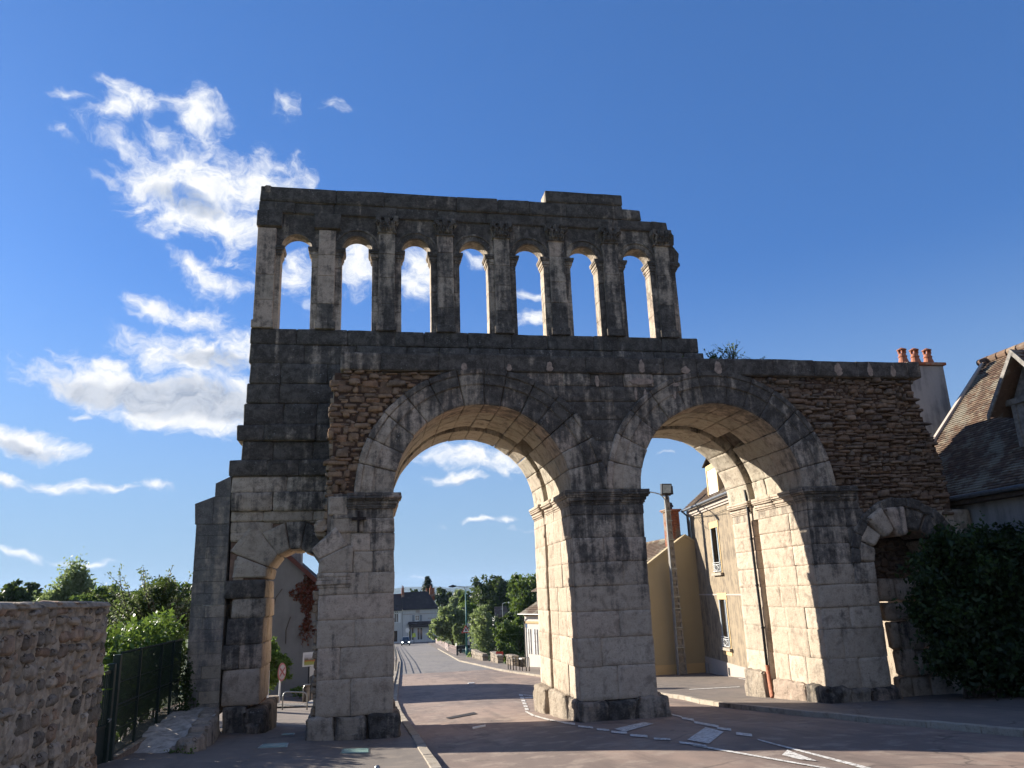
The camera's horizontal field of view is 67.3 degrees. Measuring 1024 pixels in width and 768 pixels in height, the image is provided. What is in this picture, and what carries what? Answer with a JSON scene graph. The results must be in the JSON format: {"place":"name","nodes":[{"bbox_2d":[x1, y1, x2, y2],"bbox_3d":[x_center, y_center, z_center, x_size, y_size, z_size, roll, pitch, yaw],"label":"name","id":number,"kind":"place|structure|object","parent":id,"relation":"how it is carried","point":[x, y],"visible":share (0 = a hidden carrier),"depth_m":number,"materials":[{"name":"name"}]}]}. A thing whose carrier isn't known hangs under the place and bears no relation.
{"place":"outdoors","nodes":[
{"label":"outdoors","id":0,"kind":"place"},
{"bbox_2d":[97,646,428,767],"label":"pavement","id":1,"kind":"structure","parent":0,"point":[232,750],"depth_m":15.94,"materials":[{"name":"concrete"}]},
{"bbox_2d":[0,600,110,767],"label":"rubble wall","id":2,"kind":"structure","parent":1,"relation":"on","point":[52,654],"depth_m":8.67,"materials":[{"name":"grey stone"}]},
{"bbox_2d":[95,654,122,764],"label":"garden gate","id":3,"kind":"structure","parent":1,"relation":"on","point":[105,738],"depth_m":14.92,"materials":[{"name":"green metal"}]},
{"bbox_2d":[113,737,146,759],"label":"wall","id":4,"kind":"structure","parent":1,"relation":"on","point":[133,747],"depth_m":16.02,"materials":[{"name":"grey stone"}]},
{"bbox_2d":[114,639,182,753],"bbox_3d":[-8.446,7.215,18.076,0.060,2.090,5.500,1,-15,-11],"label":"fence","id":5,"kind":"object","parent":4,"relation":"on","point":[171,673],"visible":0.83,"depth_m":17.63,"materials":[{"name":"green metal"}]},
{"bbox_2d":[116,707,219,752],"bbox_3d":[-7.781,8.429,17.810,2.000,1.130,6.200,1,-15,-11],"label":"stone ledge","id":6,"kind":"object","parent":1,"relation":"on","point":[198,728],"visible":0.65,"depth_m":17.51,"materials":[{"name":"stone"}]},
{"bbox_2d":[164,746,184,753],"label":"wall weed","id":7,"kind":"object","parent":1,"relation":"on","point":[171,751],"depth_m":16.11,"materials":[{"name":"green plant"}]},
{"bbox_2d":[180,748,195,753],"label":"wall weed","id":8,"kind":"object","parent":1,"relation":"on","point":[191,750],"depth_m":15.98,"materials":[{"name":"green plant"}]},
{"bbox_2d":[176,703,312,708],"bbox_3d":[-9.785,13.640,32.650,9.000,0.508,2.600,1,-15,-11],"label":"cobble strip","id":9,"kind":"object","parent":1,"relation":"on","point":[294,704],"visible":0.12,"depth_m":32.83,"materials":[{"name":"grey stone"}]},
{"bbox_2d":[257,743,288,748],"bbox_3d":[-5.423,8.267,17.589,0.621,0.136,1.148,1,-15,-11],"label":"floor light","id":10,"kind":"object","parent":1,"relation":"on","point":[276,745],"visible":1,"depth_m":17.44,"materials":[{"name":"metal"}]},
{"bbox_2d":[278,663,285,702],"bbox_3d":[-10.448,13.535,34.696,0.141,1.797,0.778,-5,-15,10],"label":"round sign","id":11,"kind":"object","parent":1,"relation":"on","point":[281,671],"visible":0.95,"depth_m":34.69,"materials":[{"name":"metal"}]},
{"bbox_2d":[282,691,307,709],"bbox_3d":[-8.463,12.410,29.976,0.982,0.852,0.056,1,-15,-11],"label":"hoop barrier","id":12,"kind":"object","parent":1,"relation":"on","point":[296,692],"visible":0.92,"depth_m":30.02,"materials":[{"name":"metal"}]},
{"bbox_2d":[340,748,369,753],"bbox_3d":[-3.349,7.840,16.427,0.608,0.094,1.013,1,-15,-11],"label":"floor light","id":13,"kind":"object","parent":1,"relation":"on","point":[355,751],"visible":1,"depth_m":16.27,"materials":[{"name":"metal"}]},
{"bbox_2d":[394,644,396,670],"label":"bridge railing","id":14,"kind":"object","parent":1,"relation":"on","point":[395,651],"visible":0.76,"depth_m":73.93,"materials":[{"name":"metal"}]},
{"bbox_2d":[393,650,441,767],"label":"kerb","id":15,"kind":"structure","parent":1,"relation":"on","point":[428,756],"depth_m":18.78,"materials":[{"name":"stone"}]},
{"bbox_2d":[151,600,524,710],"bbox_3d":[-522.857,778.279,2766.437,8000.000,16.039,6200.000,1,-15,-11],"label":"ground","id":16,"kind":"structure","parent":0,"point":[450,643],"depth_m":199.44,"materials":[{"name":"green plant"}]},
{"bbox_2d":[0,578,43,601],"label":"dark tree","id":17,"kind":"object","parent":16,"relation":"on","point":[12,592],"visible":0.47,"depth_m":70.82,"materials":[{"name":"green plant"}]},
{"bbox_2d":[31,553,98,600],"bbox_3d":[-34.099,17.836,58.298,5.754,10.908,3.214,1,-15,-11],"label":"birch","id":18,"kind":"object","parent":16,"relation":"on","point":[75,582],"visible":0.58,"depth_m":58.57,"materials":[{"name":"green plant"}]},
{"bbox_2d":[100,632,120,714],"bbox_3d":[-7.722,5.491,13.500,1.302,3.078,2.455,1,-15,-11],"label":"sumac shrub","id":19,"kind":"object","parent":16,"relation":"on","point":[107,666],"visible":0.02,"depth_m":14.01,"materials":[{"name":"green plant"}]},
{"bbox_2d":[68,581,191,625],"bbox_3d":[-23.941,16.638,50.243,12.663,7.388,6.118,-15,-20,40],"label":"garden tree","id":20,"kind":"object","parent":16,"relation":"on","point":[102,591],"visible":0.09,"depth_m":51.78,"materials":[{"name":"green plant"}]},
{"bbox_2d":[100,603,188,743],"bbox_3d":[-9.403,7.153,18.681,1.693,3.506,7.752,1,-15,-11],"label":"laurel hedge","id":21,"kind":"object","parent":16,"relation":"on","point":[141,633],"visible":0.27,"depth_m":18.60,"materials":[{"name":"green plant"}]},
{"bbox_2d":[83,564,207,713],"bbox_3d":[-12.188,8.962,26.227,5.418,5.577,4.027,7,-18,-30],"label":"wispy tree","id":22,"kind":"object","parent":16,"relation":"on","point":[149,597],"visible":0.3,"depth_m":26.19,"materials":[{"name":"green plant"}]},
{"bbox_2d":[231,553,318,695],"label":"grey gable building","id":23,"kind":"structure","parent":16,"relation":"on","point":[291,570],"depth_m":42.21,"materials":[{"name":"paint"}]},
{"bbox_2d":[271,589,290,643],"bbox_3d":[-12.792,13.059,42.038,1.338,3.617,0.040,1,-15,-11],"label":"dead creeper","id":24,"kind":"object","parent":23,"relation":"attached to","point":[288,622],"visible":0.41,"depth_m":42.10,"materials":[{"name":"brown plant"}]},
{"bbox_2d":[288,573,318,645],"bbox_3d":[-11.308,12.422,42.450,2.088,3.890,0.264,1,-15,-11],"label":"climbing vine","id":25,"kind":"object","parent":23,"relation":"attached to","point":[307,593],"visible":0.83,"depth_m":42.52,"materials":[{"name":"red plant"}]},
{"bbox_2d":[269,636,293,692],"bbox_3d":[-11.661,13.759,36.659,2.189,3.568,2.135,-15,-20,39],"label":"garden bush","id":26,"kind":"object","parent":16,"relation":"on","point":[278,658],"visible":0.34,"depth_m":36.53,"materials":[{"name":"green plant"}]},
{"bbox_2d":[290,686,302,697],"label":"garden bush","id":27,"kind":"object","parent":16,"relation":"on","point":[298,688],"visible":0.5,"depth_m":39.21,"materials":[{"name":"green plant"}]},
{"bbox_2d":[302,652,314,683],"bbox_3d":[-9.664,14.723,38.430,1.620,2.674,0.107,1,-15,-11],"label":"picture board","id":28,"kind":"object","parent":16,"relation":"on","point":[308,660],"visible":0.34,"depth_m":38.51,"materials":[{"name":"white paint"}]},
{"bbox_2d":[309,665,314,700],"bbox_3d":[-9.509,14.304,36.536,0.289,1.876,0.122,7,-18,-31],"label":"notice","id":29,"kind":"object","parent":16,"relation":"on","point":[312,669],"visible":0.65,"depth_m":36.60,"materials":[{"name":"metal"}]},
{"bbox_2d":[393,594,402,642],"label":"house","id":30,"kind":"structure","parent":16,"relation":"on","point":[398,622],"depth_m":202.24,"materials":[{"name":"white paint"}]},
{"bbox_2d":[394,631,396,641],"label":"carriage door","id":31,"kind":"structure","parent":30,"relation":"in","point":[395,632],"depth_m":201.12,"materials":[{"name":"grey wood"}]},
{"bbox_2d":[393,613,400,622],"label":"window","id":32,"kind":"structure","parent":30,"relation":"in","point":[395,617],"depth_m":202.30,"materials":[{"name":"white paint"}]},
{"bbox_2d":[401,585,438,641],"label":"house","id":33,"kind":"structure","parent":16,"relation":"on","point":[419,609],"depth_m":203.23,"materials":[{"name":"white paint"}]},
{"bbox_2d":[409,628,413,640],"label":"shop door","id":34,"kind":"structure","parent":33,"relation":"in","point":[411,630],"depth_m":201.71,"materials":[{"name":"white paint"}]},
{"bbox_2d":[412,615,421,620],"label":"window","id":35,"kind":"structure","parent":33,"relation":"in","point":[414,617],"depth_m":202.85,"materials":[{"name":"white paint"}]},
{"bbox_2d":[417,627,422,639],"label":"shop door","id":36,"kind":"structure","parent":33,"relation":"in","point":[419,629],"depth_m":202.11,"materials":[{"name":"white paint"}]},
{"bbox_2d":[420,576,436,597],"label":"conifer","id":37,"kind":"object","parent":16,"relation":"on","point":[427,583],"visible":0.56,"depth_m":227.14,"materials":[{"name":"green plant"}]},
{"bbox_2d":[435,587,448,608],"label":"broad tree","id":38,"kind":"object","parent":16,"relation":"on","point":[441,596],"visible":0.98,"depth_m":246.11,"materials":[{"name":"green plant"}]},
{"bbox_2d":[442,590,452,605],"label":"broad tree","id":39,"kind":"object","parent":16,"relation":"on","point":[449,594],"visible":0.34,"depth_m":250.81,"materials":[{"name":"green plant"}]},
{"bbox_2d":[426,604,469,645],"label":"willow bush","id":40,"kind":"object","parent":16,"relation":"on","point":[446,619],"visible":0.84,"depth_m":114.96,"materials":[{"name":"green plant"}]},
{"bbox_2d":[448,588,462,607],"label":"weeping tree","id":41,"kind":"object","parent":16,"relation":"on","point":[453,599],"visible":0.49,"depth_m":217.40,"materials":[{"name":"green plant"}]},
{"bbox_2d":[448,585,467,654],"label":"street lamp","id":42,"kind":"object","parent":16,"relation":"on","point":[452,586],"visible":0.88,"depth_m":94.65,"materials":[{"name":"teal metal"}]},
{"bbox_2d":[462,626,468,632],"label":"warning sign","id":43,"kind":"object","parent":42,"relation":"attached to","point":[465,630],"visible":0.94,"depth_m":93.92,"materials":[{"name":"white metal"}]},
{"bbox_2d":[452,623,467,652],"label":"willow bush","id":44,"kind":"object","parent":16,"relation":"on","point":[459,636],"visible":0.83,"depth_m":103.78,"materials":[{"name":"green plant"}]},
{"bbox_2d":[455,607,469,649],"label":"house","id":45,"kind":"structure","parent":16,"relation":"on","point":[468,641],"depth_m":135.21,"materials":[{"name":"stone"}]},
{"bbox_2d":[456,590,478,645],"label":"broad tree","id":46,"kind":"object","parent":16,"relation":"on","point":[462,598],"visible":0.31,"depth_m":179.34,"materials":[{"name":"green plant"}]},
{"bbox_2d":[460,600,476,652],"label":"young tree","id":47,"kind":"object","parent":16,"relation":"on","point":[470,607],"visible":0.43,"depth_m":153.09,"materials":[{"name":"green plant"}]},
{"bbox_2d":[466,604,504,660],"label":"willow bush","id":48,"kind":"object","parent":16,"relation":"on","point":[482,622],"visible":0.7,"depth_m":88.68,"materials":[{"name":"green plant"}]},
{"bbox_2d":[469,574,511,613],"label":"broad tree","id":49,"kind":"object","parent":16,"relation":"on","point":[494,590],"visible":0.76,"depth_m":165.26,"materials":[{"name":"green plant"}]},
{"bbox_2d":[485,600,496,625],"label":"broad tree","id":50,"kind":"object","parent":16,"relation":"on","point":[490,608],"visible":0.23,"depth_m":134.24,"materials":[{"name":"green plant"}]},
{"bbox_2d":[492,606,507,623],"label":"house","id":51,"kind":"structure","parent":16,"relation":"on","point":[498,610],"depth_m":128.75,"materials":[{"name":"grey tile"}]},
{"bbox_2d":[493,612,518,624],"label":"broad tree","id":52,"kind":"object","parent":16,"relation":"on","point":[508,616],"visible":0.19,"depth_m":93.64,"materials":[{"name":"green plant"}]},
{"bbox_2d":[490,615,524,663],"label":"river bush","id":53,"kind":"object","parent":16,"relation":"on","point":[509,637],"visible":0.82,"depth_m":79.63,"materials":[{"name":"green plant"}]},
{"bbox_2d":[506,572,536,616],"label":"broad tree","id":54,"kind":"object","parent":16,"relation":"on","point":[520,588],"visible":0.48,"depth_m":108.04,"materials":[{"name":"green plant"}]},
{"bbox_2d":[518,657,524,666],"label":"stone parapet","id":55,"kind":"structure","parent":16,"relation":"on","point":[523,659],"depth_m":65.77,"materials":[{"name":"stone"}]},
{"bbox_2d":[517,588,539,666],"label":"white house","id":56,"kind":"structure","parent":16,"relation":"on","point":[531,628],"depth_m":61.61,"materials":[{"name":"grey paint"}]},
{"bbox_2d":[527,629,530,653],"bbox_3d":[1.382,20.652,61.752,0.055,1.890,0.389,7,-18,-30],"label":"window","id":57,"kind":"structure","parent":56,"relation":"in","point":[527,629],"depth_m":61.73,"materials":[{"name":"grey paint"}]},
{"bbox_2d":[533,629,537,653],"bbox_3d":[1.865,20.417,60.957,0.055,1.890,0.464,7,-18,-30],"label":"window","id":58,"kind":"structure","parent":56,"relation":"in","point":[533,629],"depth_m":60.94,"materials":[{"name":"grey paint"}]},
{"bbox_2d":[185,185,998,740],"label":"roman gate","id":59,"kind":"structure","parent":16,"relation":"on","point":[831,475],"depth_m":22.95,"materials":[{"name":"stone"}]},
{"bbox_2d":[172,634,199,710],"bbox_3d":[-8.851,7.820,20.746,0.946,2.061,0.164,1,-15,-11],"label":"ivy","id":60,"kind":"object","parent":59,"relation":"attached to","point":[185,682],"visible":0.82,"depth_m":20.67,"materials":[{"name":"green plant"}]},
{"bbox_2d":[703,348,726,358],"bbox_3d":[6.388,-0.830,24.257,0.810,0.641,0.354,-5,-15,11],"label":"wall weed","id":61,"kind":"object","parent":59,"relation":"on","point":[714,357],"depth_m":24.21,"materials":[{"name":"green plant"}]},
{"bbox_2d":[715,342,744,358],"bbox_3d":[6.928,-0.984,24.281,1.043,0.908,0.610,5,-17,-25],"label":"wall weed","id":62,"kind":"object","parent":59,"relation":"on","point":[730,354],"depth_m":24.32,"materials":[{"name":"green plant"}]},
{"bbox_2d":[853,509,998,696],"bbox_3d":[11.753,7.195,24.886,4.347,5.946,4.826,1,-15,-11],"label":"blocked doorway","id":63,"kind":"structure","parent":59,"relation":"in","point":[905,675],"depth_m":22.83,"materials":[{"name":"stone"}]},
{"bbox_2d":[646,502,705,674],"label":"house","id":64,"kind":"structure","parent":16,"relation":"on","point":[661,600],"depth_m":45.71,"materials":[{"name":"yellow paint"}]},
{"bbox_2d":[681,459,747,677],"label":"house","id":65,"kind":"structure","parent":16,"relation":"on","point":[710,529],"depth_m":42.33,"materials":[{"name":"beige paint"}]},
{"bbox_2d":[708,520,722,575],"bbox_3d":[11.356,9.083,42.531,0.460,2.915,1.787,-2,-15,-3],"label":"window","id":66,"kind":"structure","parent":65,"relation":"in","point":[713,524],"depth_m":42.42,"materials":[{"name":"white wood"}]},
{"bbox_2d":[717,593,732,655],"bbox_3d":[11.490,12.872,41.300,0.420,3.200,1.746,-2,-15,-3],"label":"window","id":67,"kind":"structure","parent":65,"relation":"in","point":[727,651],"depth_m":41.15,"materials":[{"name":"white paint"}]},
{"bbox_2d":[438,648,1023,736],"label":"kerb","id":68,"kind":"structure","parent":16,"relation":"on","point":[987,729],"depth_m":17.28,"materials":[{"name":"stone"}]},
{"bbox_2d":[896,348,950,436],"bbox_3d":[17.285,5.660,31.921,6.166,12.943,7.100,1,-15,-11],"label":"rendered annex","id":69,"kind":"object","parent":16,"relation":"on","point":[929,388],"visible":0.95,"depth_m":29.58,"materials":[{"name":"paint"}]},
{"bbox_2d":[933,342,1023,690],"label":"tiled house","id":70,"kind":"structure","parent":16,"relation":"on","point":[979,436],"depth_m":23.90,"materials":[{"name":"tile"}]},
{"bbox_2d":[206,586,473,605],"bbox_3d":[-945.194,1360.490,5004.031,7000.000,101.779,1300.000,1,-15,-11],"label":"hills","id":71,"kind":"structure","parent":0,"point":[398,590],"depth_m":5137.19,"materials":[{"name":"green plant"}]},
{"bbox_2d":[394,642,491,674],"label":"bridge road","id":72,"kind":"structure","parent":0,"point":[419,657],"depth_m":82.99,"materials":[{"name":"grey asphalt"}]},
{"bbox_2d":[400,636,410,645],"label":"car","id":73,"kind":"object","parent":72,"relation":"on","point":[405,640],"visible":1,"depth_m":176.70,"materials":[{"name":"paint"}]},
{"bbox_2d":[427,641,517,667],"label":"bridge pavement","id":74,"kind":"structure","parent":0,"point":[462,656],"depth_m":78.52,"materials":[{"name":"concrete"}]},
{"bbox_2d":[435,639,469,655],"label":"bridge railing","id":75,"kind":"object","parent":74,"relation":"on","point":[453,649],"visible":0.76,"depth_m":106.80,"materials":[{"name":"metal"}]},
{"bbox_2d":[471,649,487,660],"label":"stone parapet","id":76,"kind":"structure","parent":74,"relation":"on","point":[478,654],"depth_m":79.47,"materials":[{"name":"stone"}]},
{"bbox_2d":[490,651,503,662],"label":"stone parapet","id":77,"kind":"structure","parent":74,"relation":"on","point":[496,658],"depth_m":70.36,"materials":[{"name":"stone"}]},
{"bbox_2d":[505,654,518,665],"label":"stone parapet","id":78,"kind":"structure","parent":74,"relation":"on","point":[511,656],"depth_m":64.83,"materials":[{"name":"stone"}]},
{"bbox_2d":[0,0,1023,592],"label":"sky","id":79,"kind":"structure","parent":0,"point":[831,180],"materials":[{"name":"blue"}]},
{"bbox_2d":[149,669,1023,767],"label":"road","id":80,"kind":"structure","parent":0,"point":[512,733],"depth_m":15.70,"materials":[{"name":"grey asphalt"}]},
{"bbox_2d":[303,684,313,700],"bbox_3d":[-9.806,15.101,37.673,0.855,0.757,0.560,1,-15,-11],"label":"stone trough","id":81,"kind":"object","parent":80,"relation":"on","point":[307,689],"visible":0.31,"depth_m":37.41,"materials":[{"name":"stone"}]},
{"bbox_2d":[393,661,398,682],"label":"kerb","id":82,"kind":"structure","parent":80,"relation":"on","point":[395,674],"depth_m":63.36,"materials":[{"name":"stone"}]},
{"bbox_2d":[446,712,476,718],"bbox_3d":[-1.570,10.786,25.029,0.625,0.082,1.922,-12,-18,32],"label":"drain channel","id":83,"kind":"object","parent":80,"relation":"on","point":[466,714],"visible":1,"depth_m":25.00,"materials":[{"name":"metal"}]},
{"bbox_2d":[611,731,626,733],"bbox_3d":[2.367,7.706,17.018,0.269,0.070,0.904,7,-18,-30],"label":"road marking","id":84,"kind":"object","parent":80,"relation":"on","point":[619,732],"visible":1,"depth_m":17.00,"materials":[{"name":"paint"}]},
{"bbox_2d":[616,722,652,731],"bbox_3d":[2.844,8.043,18.059,0.518,0.145,2.194,-11,-17,29],"label":"road marking","id":85,"kind":"object","parent":80,"relation":"on","point":[631,727],"visible":1,"depth_m":18.01,"materials":[{"name":"paint"}]},
{"bbox_2d":[630,734,647,736],"bbox_3d":[2.659,7.388,16.161,0.290,0.070,0.897,7,-18,-31],"label":"road marking","id":86,"kind":"object","parent":80,"relation":"on","point":[637,735],"visible":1,"depth_m":16.15,"materials":[{"name":"paint"}]},
{"bbox_2d":[687,727,722,743],"bbox_3d":[3.991,7.163,15.710,0.526,0.225,3.133,-8,-16,20],"label":"road marking","id":87,"kind":"object","parent":80,"relation":"on","point":[706,735],"visible":1,"depth_m":15.53,"materials":[{"name":"paint"}]},
{"bbox_2d":[694,721,718,727],"bbox_3d":[4.492,7.902,17.868,0.238,0.143,1.921,1,-15,-11],"label":"road marking","id":88,"kind":"object","parent":80,"relation":"on","point":[702,723],"visible":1,"depth_m":17.77,"materials":[{"name":"paint"}]},
{"bbox_2d":[717,727,730,730],"bbox_3d":[4.599,7.480,16.686,0.296,0.074,0.997,1,-15,-11],"label":"road marking","id":89,"kind":"object","parent":80,"relation":"on","point":[722,728],"visible":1,"depth_m":16.69,"materials":[{"name":"paint"}]},
{"bbox_2d":[736,732,751,735],"bbox_3d":[4.677,7.058,15.499,0.303,0.069,0.882,-6,-16,13],"label":"road marking","id":90,"kind":"object","parent":80,"relation":"on","point":[744,734],"visible":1,"depth_m":15.47,"materials":[{"name":"paint"}]},
{"bbox_2d":[694,745,826,767],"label":"road marking","id":91,"kind":"object","parent":80,"relation":"on","point":[760,756],"visible":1,"depth_m":12.32,"materials":[{"name":"paint"}]},
{"bbox_2d":[782,750,815,760],"bbox_3d":[4.481,5.927,12.273,0.279,0.106,1.450,-2,-15,1],"label":"road marking","id":92,"kind":"object","parent":80,"relation":"on","point":[788,753],"visible":1,"depth_m":12.24,"materials":[{"name":"paint"}]},
{"bbox_2d":[758,739,869,767],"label":"road marking","id":93,"kind":"object","parent":80,"relation":"on","point":[846,762],"visible":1,"depth_m":12.01,"materials":[{"name":"paint"}]},
{"bbox_2d":[499,667,1023,727],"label":"pavement","id":94,"kind":"structure","parent":0,"point":[989,709],"depth_m":20.23,"materials":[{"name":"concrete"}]},
{"bbox_2d":[649,484,687,674],"bbox_3d":[7.992,11.609,44.703,4.035,11.660,0.537,2,-16,-16],"label":"lamp pole","id":95,"kind":"object","parent":94,"relation":"on","point":[666,491],"visible":0.84,"depth_m":45.01,"materials":[{"name":"metal"}]},
{"bbox_2d":[892,511,1023,700],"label":"dark shrub","id":96,"kind":"object","parent":94,"relation":"on","point":[965,609],"visible":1,"depth_m":20.74,"materials":[{"name":"green plant"}]}
]}

